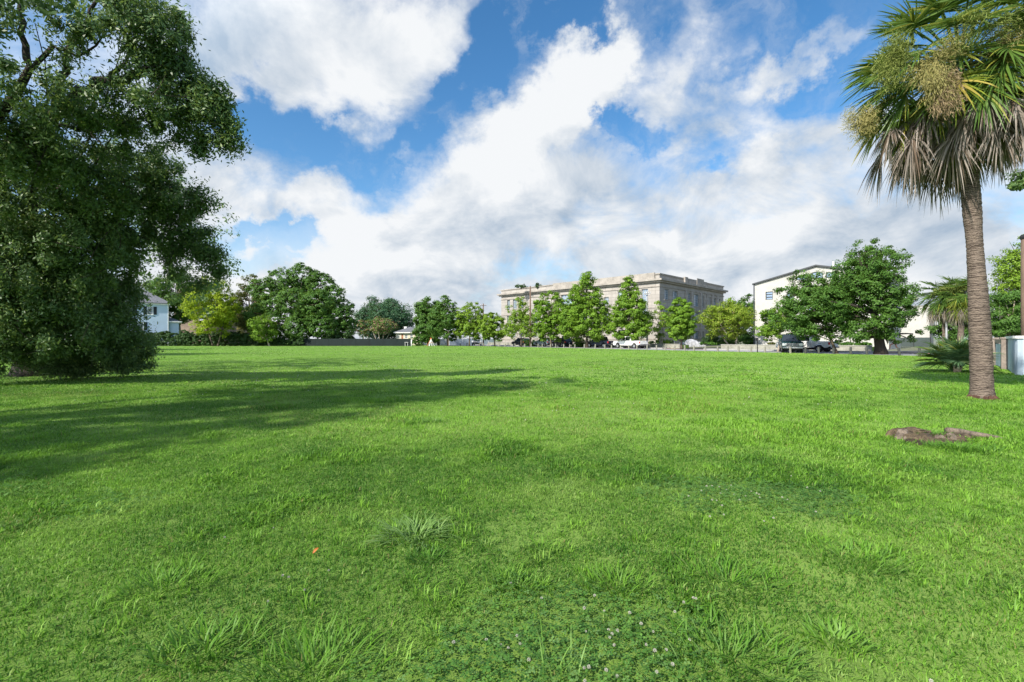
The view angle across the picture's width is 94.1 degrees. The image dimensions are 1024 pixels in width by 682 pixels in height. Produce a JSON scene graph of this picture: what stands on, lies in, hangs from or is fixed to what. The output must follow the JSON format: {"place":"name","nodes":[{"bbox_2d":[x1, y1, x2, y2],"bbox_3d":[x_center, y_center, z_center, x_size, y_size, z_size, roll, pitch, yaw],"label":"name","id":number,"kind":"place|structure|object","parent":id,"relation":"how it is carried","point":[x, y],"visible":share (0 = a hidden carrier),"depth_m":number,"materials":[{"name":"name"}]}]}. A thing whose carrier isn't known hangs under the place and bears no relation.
{"place":"outdoors","nodes":[
{"label":"outdoors","id":0,"kind":"place"},
{"bbox_2d":[132,290,181,345],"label":"white house","id":1,"kind":"structure","parent":0,"point":[160,310],"depth_m":112.11,"materials":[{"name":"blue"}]},
{"bbox_2d":[147,307,153,314],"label":"window","id":2,"kind":"structure","parent":1,"relation":"in","point":[148,308],"depth_m":111.04,"materials":[{"name":"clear glass"}]},
{"bbox_2d":[174,303,259,344],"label":"brown house","id":3,"kind":"structure","parent":0,"point":[186,326],"depth_m":134.00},
{"bbox_2d":[0,340,1023,681],"bbox_3d":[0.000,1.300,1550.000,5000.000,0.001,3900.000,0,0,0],"label":"lawn","id":4,"kind":"structure","parent":0,"point":[458,620],"depth_m":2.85,"materials":[{"name":"green plant"}]},
{"bbox_2d":[0,0,150,22],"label":"live oak","id":5,"kind":"object","parent":4,"relation":"on","point":[41,4],"visible":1,"depth_m":8.57,"materials":[{"name":"green plant"}]},
{"bbox_2d":[0,0,253,381],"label":"live oak","id":6,"kind":"object","parent":4,"relation":"on","point":[50,284],"visible":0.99,"depth_m":12.45,"materials":[{"name":"green plant"}]},
{"bbox_2d":[142,265,198,332],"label":"background tree","id":7,"kind":"object","parent":4,"relation":"on","point":[180,292],"visible":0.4,"depth_m":121.95,"materials":[{"name":"green plant"}]},
{"bbox_2d":[113,552,230,603],"bbox_3d":[-1.799,1.262,2.520,0.538,0.085,0.502,0,0,44],"label":"grass tuft","id":8,"kind":"object","parent":4,"relation":"on","point":[151,578],"visible":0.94,"depth_m":2.53,"materials":[{"name":"green plant"}]},
{"bbox_2d":[125,605,282,674],"bbox_3d":[-1.282,1.257,2.004,0.585,0.096,0.481,0,0,0],"label":"grass tuft","id":9,"kind":"object","parent":4,"relation":"on","point":[194,639],"visible":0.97,"depth_m":2.02,"materials":[{"name":"green plant"}]},
{"bbox_2d":[180,276,243,345],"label":"tree","id":10,"kind":"object","parent":4,"relation":"on","point":[224,315],"visible":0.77,"depth_m":100.92,"materials":[{"name":"green plant"}]},
{"bbox_2d":[125,330,309,345],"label":"hedge","id":11,"kind":"object","parent":4,"relation":"on","point":[232,339],"visible":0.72,"depth_m":106.17,"materials":[{"name":"green plant"}]},
{"bbox_2d":[229,274,268,341],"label":"background tree","id":12,"kind":"object","parent":4,"relation":"on","point":[240,324],"visible":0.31,"depth_m":113.00,"materials":[{"name":"green plant"}]},
{"bbox_2d":[246,315,279,345],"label":"tree","id":13,"kind":"object","parent":4,"relation":"on","point":[259,333],"visible":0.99,"depth_m":103.36,"materials":[{"name":"green plant"}]},
{"bbox_2d":[241,262,358,343],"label":"oak tree","id":14,"kind":"object","parent":4,"relation":"on","point":[308,312],"visible":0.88,"depth_m":109.33,"materials":[{"name":"green plant"}]},
{"bbox_2d":[218,612,405,681],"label":"grass tuft","id":15,"kind":"object","parent":4,"relation":"on","point":[305,643],"visible":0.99,"depth_m":1.94,"materials":[{"name":"green plant"}]},
{"bbox_2d":[321,329,343,338],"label":"shrub","id":16,"kind":"object","parent":4,"relation":"on","point":[333,336],"visible":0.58,"depth_m":107.53,"materials":[{"name":"green plant"}]},
{"bbox_2d":[343,326,356,338],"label":"shrub","id":17,"kind":"object","parent":4,"relation":"on","point":[347,334],"visible":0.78,"depth_m":107.53,"materials":[{"name":"green plant"}]},
{"bbox_2d":[289,338,410,345],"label":"screened fence","id":18,"kind":"object","parent":4,"relation":"on","point":[358,342],"visible":0.92,"depth_m":104.83,"materials":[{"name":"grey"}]},
{"bbox_2d":[354,319,370,338],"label":"crape myrtle","id":19,"kind":"object","parent":4,"relation":"on","point":[361,325],"visible":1,"depth_m":110.55,"materials":[{"name":"green plant"}]},
{"bbox_2d":[369,316,397,338],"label":"crape myrtle","id":20,"kind":"object","parent":4,"relation":"on","point":[380,326],"visible":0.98,"depth_m":108.96,"materials":[{"name":"green plant"}]},
{"bbox_2d":[352,295,417,338],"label":"background tree","id":21,"kind":"object","parent":4,"relation":"on","point":[397,313],"visible":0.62,"depth_m":134.34,"materials":[{"name":"green plant"}]},
{"bbox_2d":[393,327,423,344],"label":"bungalow","id":22,"kind":"object","parent":4,"relation":"on","point":[404,333],"visible":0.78,"depth_m":126.00,"materials":[{"name":"grey"}]},
{"bbox_2d":[363,511,457,551],"bbox_3d":[-0.637,1.247,3.147,0.655,0.115,0.688,0,0,0],"label":"grass tuft","id":23,"kind":"object","parent":4,"relation":"on","point":[429,525],"visible":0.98,"depth_m":3.18,"materials":[{"name":"green plant"}]},
{"bbox_2d":[408,333,429,345],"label":"shrub","id":24,"kind":"object","parent":4,"relation":"on","point":[421,340],"visible":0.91,"depth_m":106.67,"materials":[{"name":"green plant"}]},
{"bbox_2d":[395,417,445,425],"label":"grass tuft","id":25,"kind":"object","parent":4,"relation":"on","point":[414,419],"visible":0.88,"depth_m":7.52,"materials":[{"name":"green plant"}]},
{"bbox_2d":[410,296,439,345],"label":"street tree","id":26,"kind":"object","parent":4,"relation":"on","point":[422,311],"visible":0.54,"depth_m":109.86,"materials":[{"name":"green plant"}]},
{"bbox_2d":[398,543,457,564],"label":"grass tuft","id":27,"kind":"object","parent":4,"relation":"on","point":[423,554],"visible":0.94,"depth_m":2.85,"materials":[{"name":"green plant"}]},
{"bbox_2d":[0,365,871,681],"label":"clover","id":28,"kind":"object","parent":4,"relation":"on","point":[534,634],"depth_m":2.10,"materials":[{"name":"green plant"}]},
{"bbox_2d":[440,339,446,344],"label":"board fence","id":29,"kind":"object","parent":4,"relation":"on","point":[443,341],"visible":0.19,"depth_m":119.13,"materials":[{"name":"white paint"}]},
{"bbox_2d":[424,295,463,345],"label":"street tree","id":30,"kind":"object","parent":4,"relation":"on","point":[439,323],"visible":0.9,"depth_m":104.37,"materials":[{"name":"green plant"}]},
{"bbox_2d":[450,302,486,345],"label":"street tree","id":31,"kind":"object","parent":4,"relation":"on","point":[466,328],"visible":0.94,"depth_m":102.83,"materials":[{"name":"green plant"}]},
{"bbox_2d":[449,339,493,344],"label":"board fence","id":32,"kind":"object","parent":4,"relation":"on","point":[461,341],"visible":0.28,"depth_m":123.38,"materials":[{"name":"grey paint"}]},
{"bbox_2d":[479,564,553,595],"bbox_3d":[0.022,1.267,2.507,0.402,0.076,0.320,0,0,0],"label":"grass tuft","id":33,"kind":"object","parent":4,"relation":"on","point":[509,576],"visible":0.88,"depth_m":2.55,"materials":[{"name":"green plant"}]},
{"bbox_2d":[529,286,530,346],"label":"utility pole","id":34,"kind":"object","parent":4,"relation":"on","point":[530,320],"visible":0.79,"depth_m":90.87,"materials":[{"name":"brown wood"}]},
{"bbox_2d":[523,340,541,345],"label":"shrub","id":35,"kind":"object","parent":4,"relation":"on","point":[532,342],"visible":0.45,"depth_m":99.39,"materials":[{"name":"green plant"}]},
{"bbox_2d":[515,619,590,681],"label":"grass tuft","id":36,"kind":"object","parent":4,"relation":"on","point":[542,656],"visible":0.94,"depth_m":1.87,"materials":[{"name":"green plant"}]},
{"bbox_2d":[572,340,585,346],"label":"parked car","id":37,"kind":"object","parent":4,"relation":"on","point":[580,343],"visible":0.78,"depth_m":87.21,"materials":[{"name":"black metal"}]},
{"bbox_2d":[488,342,679,347],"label":"retaining wall","id":38,"kind":"structure","parent":4,"relation":"on","point":[649,345],"depth_m":78.66,"materials":[{"name":"concrete"}]},
{"bbox_2d":[556,271,612,347],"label":"street tree","id":39,"kind":"object","parent":4,"relation":"on","point":[578,311],"visible":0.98,"depth_m":80.38,"materials":[{"name":"green plant"}]},
{"bbox_2d":[575,559,661,600],"bbox_3d":[0.552,1.263,2.500,0.440,0.084,0.441,0,0,-33],"label":"grass tuft","id":40,"kind":"object","parent":4,"relation":"on","point":[610,575],"visible":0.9,"depth_m":2.55,"materials":[{"name":"green plant"}]},
{"bbox_2d":[644,292,650,340],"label":"utility pole","id":41,"kind":"object","parent":4,"relation":"on","point":[646,293],"visible":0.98,"depth_m":83.88,"materials":[{"name":"white metal"}]},
{"bbox_2d":[661,548,804,606],"bbox_3d":[1.159,1.263,2.549,0.758,0.084,0.646,0,0,0],"label":"grass tuft","id":42,"kind":"object","parent":4,"relation":"on","point":[728,563],"visible":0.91,"depth_m":2.58,"materials":[{"name":"green plant"}]},
{"bbox_2d":[641,604,838,681],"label":"grass tuft","id":43,"kind":"object","parent":4,"relation":"on","point":[748,639],"visible":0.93,"depth_m":1.98,"materials":[{"name":"green plant"}]},
{"bbox_2d":[752,299,794,351],"bbox_3d":[30.082,-1.641,53.466,5.498,6.029,4.367,0,0,-36],"label":"tree","id":44,"kind":"object","parent":4,"relation":"on","point":[766,330],"visible":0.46,"depth_m":53.13,"materials":[{"name":"green plant"}]},
{"bbox_2d":[706,349,872,352],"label":"kerb","id":45,"kind":"structure","parent":4,"relation":"on","point":[788,350],"depth_m":57.62,"materials":[{"name":"concrete"}]},
{"bbox_2d":[721,344,871,350],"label":"retaining wall","id":46,"kind":"structure","parent":4,"relation":"on","point":[841,348],"depth_m":62.12,"materials":[{"name":"concrete"}]},
{"bbox_2d":[789,613,880,654],"bbox_3d":[1.381,1.272,2.071,0.336,0.066,0.281,0,0,0],"label":"grass tuft","id":47,"kind":"object","parent":4,"relation":"on","point":[841,631],"visible":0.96,"depth_m":2.08,"materials":[{"name":"green plant"}]},
{"bbox_2d":[790,532,930,579],"bbox_3d":[2.048,1.264,2.802,0.764,0.083,0.622,0,0,0],"label":"grass tuft","id":48,"kind":"object","parent":4,"relation":"on","point":[850,544],"visible":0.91,"depth_m":2.85,"materials":[{"name":"green plant"}]},
{"bbox_2d":[890,446,925,453],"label":"grass tuft","id":49,"kind":"object","parent":4,"relation":"on","point":[909,450],"visible":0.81,"depth_m":5.56,"materials":[{"name":"green plant"}]},
{"bbox_2d":[839,0,1023,399],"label":"palm tree","id":50,"kind":"object","parent":4,"relation":"on","point":[959,121],"visible":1,"depth_m":10.09,"materials":[{"name":"green plant"}]},
{"bbox_2d":[913,276,966,347],"bbox_3d":[30.790,-1.597,33.968,3.472,5.897,3.628,0,0,0],"label":"palm tree","id":51,"kind":"object","parent":4,"relation":"on","point":[932,311],"visible":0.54,"depth_m":33.85,"materials":[{"name":"green plant"}]},
{"bbox_2d":[885,427,1005,445],"bbox_3d":[5.676,1.237,6.221,1.566,0.172,0.778,0,0,0],"label":"rock","id":52,"kind":"object","parent":4,"relation":"on","point":[909,434],"visible":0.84,"depth_m":6.20,"materials":[{"name":"brown stone"}]},
{"bbox_2d":[912,428,950,437],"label":"grass tuft","id":53,"kind":"object","parent":52,"relation":"on","point":[934,432],"visible":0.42,"depth_m":6.30,"materials":[{"name":"green plant"}]},
{"bbox_2d":[945,320,947,338],"bbox_3d":[30.650,-0.103,33.600,0.139,2.907,0.137,0,0,0],"label":"pole","id":54,"kind":"object","parent":4,"relation":"on","point":[946,330],"visible":0.36,"depth_m":33.56,"materials":[{"name":"white metal"}]},
{"bbox_2d":[923,440,982,451],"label":"grass tuft","id":55,"kind":"object","parent":4,"relation":"on","point":[932,444],"visible":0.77,"depth_m":5.69,"materials":[{"name":"green plant"}]},
{"bbox_2d":[907,334,1006,372],"bbox_3d":[18.117,0.535,19.385,3.010,1.728,3.203,0,0,0],"label":"palmetto","id":56,"kind":"object","parent":4,"relation":"on","point":[955,354],"visible":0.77,"depth_m":19.19,"materials":[{"name":"green plant"}]},
{"bbox_2d":[920,438,1003,455],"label":"grass tuft","id":57,"kind":"object","parent":4,"relation":"on","point":[974,445],"visible":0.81,"depth_m":5.60,"materials":[{"name":"green plant"}]},
{"bbox_2d":[928,275,996,341],"bbox_3d":[31.228,-1.705,33.065,3.634,6.148,3.724,0,0,0],"label":"palm tree","id":58,"kind":"object","parent":4,"relation":"on","point":[959,310],"visible":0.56,"depth_m":32.72,"materials":[{"name":"green plant"}]},
{"bbox_2d":[992,337,1013,368],"bbox_3d":[27.692,0.585,27.692,0.420,1.430,17.341,0,0,41],"label":"piered fence","id":59,"kind":"object","parent":4,"relation":"on","point":[1000,344],"visible":0.32,"depth_m":21.30,"materials":[{"name":"beige concrete"}]},
{"bbox_2d":[989,288,1020,337],"bbox_3d":[37.773,-1.256,35.903,3.865,5.328,3.538,0,0,0],"label":"background tree","id":60,"kind":"object","parent":4,"relation":"on","point":[1006,321],"visible":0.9,"depth_m":35.67,"materials":[{"name":"green plant"}]},
{"bbox_2d":[1005,168,1023,190],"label":"overhanging tree","id":61,"kind":"object","parent":4,"relation":"on","point":[1017,184],"visible":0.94,"depth_m":16.94,"materials":[{"name":"green plant"}]},
{"bbox_2d":[1006,336,1023,374],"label":"garden wall","id":62,"kind":"structure","parent":4,"relation":"on","point":[1016,355],"depth_m":17.80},
{"bbox_2d":[1019,235,1023,335],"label":"utility pole","id":63,"kind":"object","parent":4,"relation":"on","point":[1021,237],"visible":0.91,"depth_m":24.98,"materials":[{"name":"brown wood"}]},
{"bbox_2d":[0,0,1023,339],"label":"sky","id":64,"kind":"structure","parent":0,"point":[464,151],"materials":[{"name":"blue"}]},
{"bbox_2d":[562,304,580,345],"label":"street tree","id":65,"kind":"object","parent":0,"point":[573,339],"visible":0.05,"depth_m":91.62,"materials":[{"name":"green plant"}]},
{"bbox_2d":[424,344,922,355],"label":"street","id":66,"kind":"structure","parent":0,"point":[907,354],"depth_m":59.52,"materials":[{"name":"grey asphalt"}]},
{"bbox_2d":[471,340,481,344],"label":"parked car","id":67,"kind":"object","parent":66,"relation":"on","point":[476,342],"visible":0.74,"depth_m":115.96,"materials":[{"name":"white paint"}]},
{"bbox_2d":[475,312,508,345],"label":"street tree","id":68,"kind":"object","parent":66,"relation":"on","point":[490,327],"visible":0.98,"depth_m":97.85,"materials":[{"name":"green plant"}]},
{"bbox_2d":[500,296,538,346],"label":"street tree","id":69,"kind":"object","parent":66,"relation":"on","point":[524,325],"visible":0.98,"depth_m":91.97,"materials":[{"name":"green plant"}]},
{"bbox_2d":[511,338,528,345],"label":"parked car","id":70,"kind":"object","parent":66,"relation":"on","point":[517,341],"visible":0.64,"depth_m":102.31,"materials":[{"name":"black paint"}]},
{"bbox_2d":[533,338,553,346],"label":"parked car","id":71,"kind":"object","parent":66,"relation":"on","point":[544,343],"visible":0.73,"depth_m":94.38,"materials":[{"name":"grey metal"}]},
{"bbox_2d":[531,290,566,346],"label":"street tree","id":72,"kind":"object","parent":66,"relation":"on","point":[548,326],"visible":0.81,"depth_m":85.49,"materials":[{"name":"green plant"}]},
{"bbox_2d":[552,338,572,346],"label":"parked car","id":73,"kind":"object","parent":66,"relation":"on","point":[566,342],"visible":0.89,"depth_m":89.63,"materials":[{"name":"black paint"}]},
{"bbox_2d":[496,345,662,348],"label":"kerb","id":74,"kind":"structure","parent":66,"relation":"on","point":[573,346],"depth_m":90.69,"materials":[{"name":"concrete"}]},
{"bbox_2d":[588,337,613,347],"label":"pickup truck","id":75,"kind":"object","parent":66,"relation":"on","point":[605,341],"visible":0.75,"depth_m":80.84,"materials":[{"name":"black paint"}]},
{"bbox_2d":[606,275,654,347],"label":"street tree","id":76,"kind":"object","parent":66,"relation":"on","point":[626,313],"visible":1,"depth_m":74.60,"materials":[{"name":"green plant"}]},
{"bbox_2d":[613,336,647,347],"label":"pickup truck","id":77,"kind":"object","parent":66,"relation":"on","point":[625,342],"visible":0.95,"depth_m":74.85,"materials":[{"name":"white paint"}]},
{"bbox_2d":[661,297,697,348],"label":"street tree","id":78,"kind":"object","parent":66,"relation":"on","point":[681,325],"visible":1,"depth_m":66.05,"materials":[{"name":"green plant"}]},
{"bbox_2d":[779,334,803,352],"bbox_3d":[29.658,0.344,50.722,2.320,1.900,5.910,0,0,27],"label":"pickup truck","id":79,"kind":"object","parent":66,"relation":"on","point":[786,341],"visible":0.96,"depth_m":48.76,"materials":[{"name":"green paint"}]},
{"bbox_2d":[776,335,839,351],"bbox_3d":[32.962,0.344,53.322,2.320,1.900,5.910,0,0,-32],"label":"pickup truck","id":80,"kind":"object","parent":66,"relation":"on","point":[810,344],"visible":0.47,"depth_m":51.79,"materials":[{"name":"white paint"}]},
{"bbox_2d":[765,269,861,353],"bbox_3d":[29.328,-2.752,45.887,7.666,8.355,7.260,0,0,-38],"label":"street tree","id":81,"kind":"object","parent":66,"relation":"on","point":[801,324],"visible":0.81,"depth_m":45.43,"materials":[{"name":"green plant"}]},
{"bbox_2d":[809,237,924,354],"bbox_3d":[32.423,-3.956,43.382,9.823,10.851,7.634,0,0,-44],"label":"street tree","id":82,"kind":"object","parent":66,"relation":"on","point":[868,281],"visible":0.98,"depth_m":42.29,"materials":[{"name":"green plant"}]},
{"bbox_2d":[424,341,941,350],"bbox_3d":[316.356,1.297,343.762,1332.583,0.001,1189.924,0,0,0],"label":"yards","id":83,"kind":"structure","parent":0,"point":[908,348],"depth_m":83.81,"materials":[{"name":"asphalt"},{"name":"green plant"},{"name":"grass"}]},
{"bbox_2d":[497,272,727,345],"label":"stone building","id":84,"kind":"structure","parent":83,"relation":"on","point":[701,295],"depth_m":105.14,"materials":[{"name":"stone"}]},
{"bbox_2d":[514,283,527,288],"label":"shrub","id":85,"kind":"object","parent":84,"relation":"on","point":[520,286],"visible":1,"depth_m":117.78,"materials":[{"name":"green plant"}]},
{"bbox_2d":[562,295,571,305],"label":"window","id":86,"kind":"structure","parent":84,"relation":"in","point":[564,297],"depth_m":112.19,"materials":[{"name":"glass"}]},
{"bbox_2d":[642,289,647,299],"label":"window","id":87,"kind":"structure","parent":84,"relation":"in","point":[643,290],"depth_m":97.66,"materials":[{"name":"glass"}]},
{"bbox_2d":[664,289,669,300],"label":"window","id":88,"kind":"structure","parent":84,"relation":"in","point":[665,290],"depth_m":97.52,"materials":[{"name":"glass"}]},
{"bbox_2d":[672,291,676,300],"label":"window","id":89,"kind":"structure","parent":84,"relation":"in","point":[674,292],"depth_m":100.32,"materials":[{"name":"glass"}]},
{"bbox_2d":[694,294,697,306],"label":"window","id":90,"kind":"structure","parent":84,"relation":"in","point":[695,296],"depth_m":107.55,"materials":[{"name":"glass"}]},
{"bbox_2d":[647,300,671,343],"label":"tree","id":91,"kind":"object","parent":83,"relation":"on","point":[657,328],"visible":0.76,"depth_m":81.69,"materials":[{"name":"green plant"}]},
{"bbox_2d":[655,339,675,343],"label":"shrub","id":92,"kind":"object","parent":83,"relation":"on","point":[666,341],"visible":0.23,"depth_m":85.58,"materials":[{"name":"green plant"}]},
{"bbox_2d":[679,339,704,346],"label":"covered car","id":93,"kind":"object","parent":83,"relation":"on","point":[690,342],"visible":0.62,"depth_m":85.27,"materials":[{"name":"grey fabric"}]},
{"bbox_2d":[701,332,724,344],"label":"shrub","id":94,"kind":"object","parent":83,"relation":"on","point":[708,338],"visible":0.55,"depth_m":81.18,"materials":[{"name":"green plant"}]},
{"bbox_2d":[718,334,744,343],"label":"shrub","id":95,"kind":"object","parent":83,"relation":"on","point":[731,341],"visible":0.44,"depth_m":83.58,"materials":[{"name":"green plant"}]},
{"bbox_2d":[722,296,749,330],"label":"background tree","id":96,"kind":"object","parent":83,"relation":"on","point":[735,302],"visible":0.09,"depth_m":91.47,"materials":[{"name":"green plant"}]},
{"bbox_2d":[727,293,752,341],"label":"background tree","id":97,"kind":"object","parent":83,"relation":"on","point":[744,300],"visible":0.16,"depth_m":99.35,"materials":[{"name":"green plant"}]},
{"bbox_2d":[752,261,903,348],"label":"gabled building","id":98,"kind":"structure","parent":83,"relation":"on","point":[765,296],"depth_m":75.84,"materials":[{"name":"beige paint"}]},
{"bbox_2d":[766,291,772,299],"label":"window","id":99,"kind":"structure","parent":98,"relation":"in","point":[769,295],"depth_m":76.62,"materials":[{"name":"glass"}]},
{"bbox_2d":[839,341,872,345],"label":"shrub","id":100,"kind":"object","parent":83,"relation":"on","point":[850,343],"visible":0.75,"depth_m":61.54,"materials":[{"name":"green plant"}]},
{"bbox_2d":[901,337,930,346],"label":"parking screen","id":101,"kind":"object","parent":83,"relation":"on","point":[905,343],"visible":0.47,"depth_m":89.42,"materials":[{"name":"grey metal"}]},
{"bbox_2d":[901,305,934,345],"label":"flat roofed annex","id":102,"kind":"object","parent":83,"relation":"on","point":[917,324],"visible":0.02,"depth_m":93.02,"materials":[{"name":"beige paint"}]},
{"bbox_2d":[986,234,1023,304],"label":"background tree","id":103,"kind":"object","parent":83,"relation":"on","point":[1011,276],"visible":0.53,"depth_m":47.20,"materials":[{"name":"green plant"}]},
{"bbox_2d":[671,348,720,348],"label":"driveway","id":104,"kind":"structure","parent":0,"point":[695,348],"depth_m":73.28,"materials":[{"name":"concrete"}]},
{"bbox_2d":[699,340,720,345],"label":"shrub","id":105,"kind":"object","parent":104,"relation":"on","point":[712,342],"visible":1,"depth_m":77.66,"materials":[{"name":"green plant"}]},
{"bbox_2d":[694,300,757,343],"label":"tree","id":106,"kind":"object","parent":104,"relation":"on","point":[716,321],"visible":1,"depth_m":74.56,"materials":[{"name":"green plant"}]},
{"bbox_2d":[737,332,752,344],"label":"shrub","id":107,"kind":"object","parent":104,"relation":"on","point":[748,339],"visible":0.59,"depth_m":79.64,"materials":[{"name":"green plant"}]},
{"bbox_2d":[888,350,926,352],"bbox_3d":[57.074,1.288,55.772,37.280,0.001,13.154,0,0,-32],"label":"parking area","id":108,"kind":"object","parent":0,"point":[915,351],"depth_m":53.95,"materials":[{"name":"asphalt"}]},
{"bbox_2d":[923,317,992,346],"bbox_3d":[48.984,-1.191,52.120,5.182,5.149,5.340,0,0,0],"label":"background tree","id":109,"kind":"object","parent":108,"relation":"on","point":[952,331],"visible":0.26,"depth_m":51.95,"materials":[{"name":"green plant"}]}
]}

